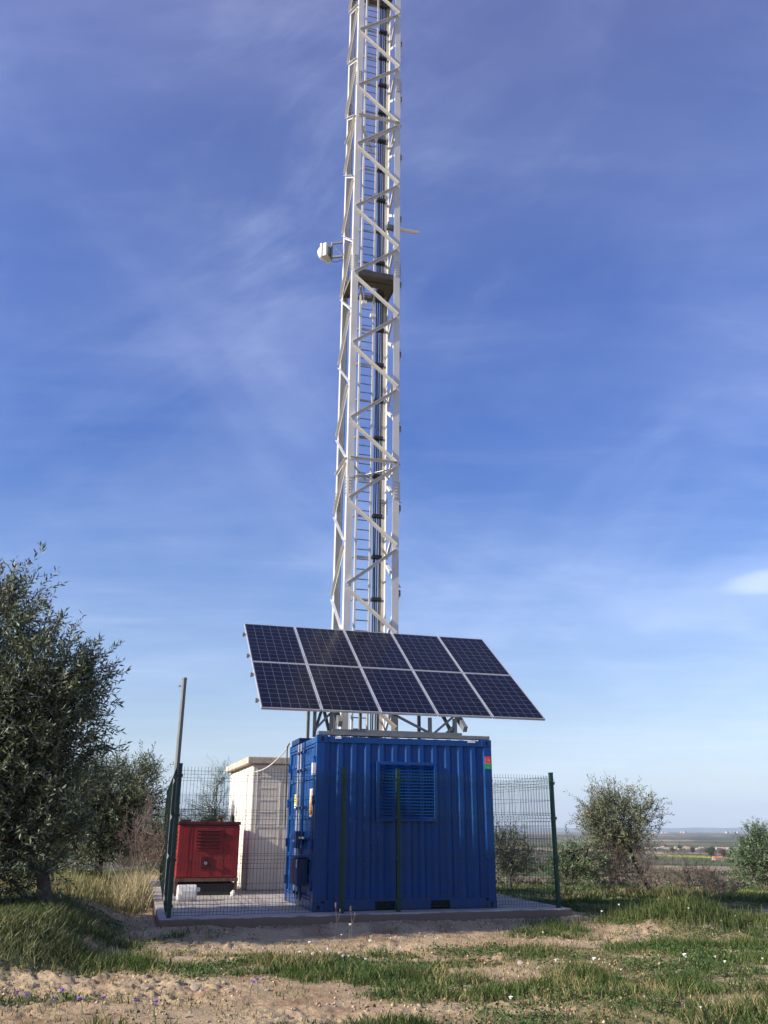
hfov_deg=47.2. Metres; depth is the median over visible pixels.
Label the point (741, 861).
olive tree
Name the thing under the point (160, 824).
olive bush
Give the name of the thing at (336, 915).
dry seed stalk
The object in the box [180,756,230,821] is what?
tree
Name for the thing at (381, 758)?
shipping container
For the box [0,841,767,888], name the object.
scrub
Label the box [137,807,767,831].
hills
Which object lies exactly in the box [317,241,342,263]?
radio unit
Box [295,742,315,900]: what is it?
door
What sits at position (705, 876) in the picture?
dry shrub
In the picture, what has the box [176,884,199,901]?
plastic canister
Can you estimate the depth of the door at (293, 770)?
15.42 m
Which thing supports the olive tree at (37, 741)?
on the ground at (329, 1013)
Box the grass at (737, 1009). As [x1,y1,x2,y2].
[0,867,767,1023]
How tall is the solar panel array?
2.367 m
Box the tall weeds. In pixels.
[0,863,767,977]
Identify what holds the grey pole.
on the concrete slab
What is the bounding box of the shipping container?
[284,735,496,911]
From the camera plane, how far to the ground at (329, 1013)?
9.21 m
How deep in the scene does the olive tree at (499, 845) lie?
24.57 m
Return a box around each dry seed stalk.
[335,902,340,934]
[350,905,355,937]
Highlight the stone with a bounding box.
[190,984,199,991]
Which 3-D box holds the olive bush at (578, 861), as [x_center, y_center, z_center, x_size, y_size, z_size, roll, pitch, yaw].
[4.749,8.701,21.828,1.919,1.857,1.705,0,-20,0]
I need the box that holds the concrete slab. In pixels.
[149,880,571,927]
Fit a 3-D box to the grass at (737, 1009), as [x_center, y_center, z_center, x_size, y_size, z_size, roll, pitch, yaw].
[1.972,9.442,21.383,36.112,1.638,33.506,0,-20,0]
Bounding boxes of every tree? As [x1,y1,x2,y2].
[0,541,131,906]
[17,739,179,878]
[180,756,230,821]
[494,820,546,887]
[563,772,674,891]
[718,815,767,890]
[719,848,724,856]
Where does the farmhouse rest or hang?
on the ground at (329, 1013)
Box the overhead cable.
[253,746,288,772]
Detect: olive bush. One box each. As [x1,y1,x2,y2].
[128,802,182,872]
[537,823,611,894]
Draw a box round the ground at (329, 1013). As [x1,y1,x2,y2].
[0,831,767,1023]
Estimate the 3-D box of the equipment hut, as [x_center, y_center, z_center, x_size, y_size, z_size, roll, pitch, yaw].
[-2.152,7.038,19.896,2.540,2.600,3.500,6,-21,-16]
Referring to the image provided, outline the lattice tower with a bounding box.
[329,0,401,737]
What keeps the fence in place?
on the concrete slab
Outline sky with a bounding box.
[0,0,767,827]
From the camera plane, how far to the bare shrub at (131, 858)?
18.51 m
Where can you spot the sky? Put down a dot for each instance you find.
(583, 364)
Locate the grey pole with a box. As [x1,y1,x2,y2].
[163,677,186,905]
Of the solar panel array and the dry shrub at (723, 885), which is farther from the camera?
the dry shrub at (723, 885)
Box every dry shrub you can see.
[560,838,650,892]
[589,826,681,891]
[652,844,735,893]
[692,872,746,896]
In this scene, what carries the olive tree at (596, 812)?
on the ground at (329, 1013)
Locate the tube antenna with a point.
(388, 227)
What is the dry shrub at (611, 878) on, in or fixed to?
on the ground at (329, 1013)
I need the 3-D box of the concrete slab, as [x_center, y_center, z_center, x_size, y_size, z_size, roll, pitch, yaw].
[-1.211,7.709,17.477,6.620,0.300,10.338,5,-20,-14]
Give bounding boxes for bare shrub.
[95,813,154,885]
[119,785,201,887]
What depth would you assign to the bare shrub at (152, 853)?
17.86 m
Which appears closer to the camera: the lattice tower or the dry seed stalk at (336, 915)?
the dry seed stalk at (336, 915)
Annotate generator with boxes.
[173,815,240,895]
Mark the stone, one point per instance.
(194, 987)
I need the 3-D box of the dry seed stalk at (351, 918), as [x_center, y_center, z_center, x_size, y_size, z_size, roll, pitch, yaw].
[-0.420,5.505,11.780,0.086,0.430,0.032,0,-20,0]
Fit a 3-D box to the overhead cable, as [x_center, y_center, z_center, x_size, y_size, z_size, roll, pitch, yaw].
[-2.246,4.893,17.314,0.026,0.344,2.488,8,-21,-21]
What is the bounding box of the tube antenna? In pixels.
[384,222,418,234]
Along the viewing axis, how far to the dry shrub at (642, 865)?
21.95 m
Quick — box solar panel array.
[242,623,544,739]
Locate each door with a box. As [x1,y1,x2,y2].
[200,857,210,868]
[284,745,300,898]
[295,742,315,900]
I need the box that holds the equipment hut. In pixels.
[226,756,289,890]
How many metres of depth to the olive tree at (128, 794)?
19.34 m
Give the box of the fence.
[159,763,561,917]
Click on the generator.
(233, 830)
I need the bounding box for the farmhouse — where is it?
[711,856,723,859]
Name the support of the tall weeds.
on the ground at (329, 1013)

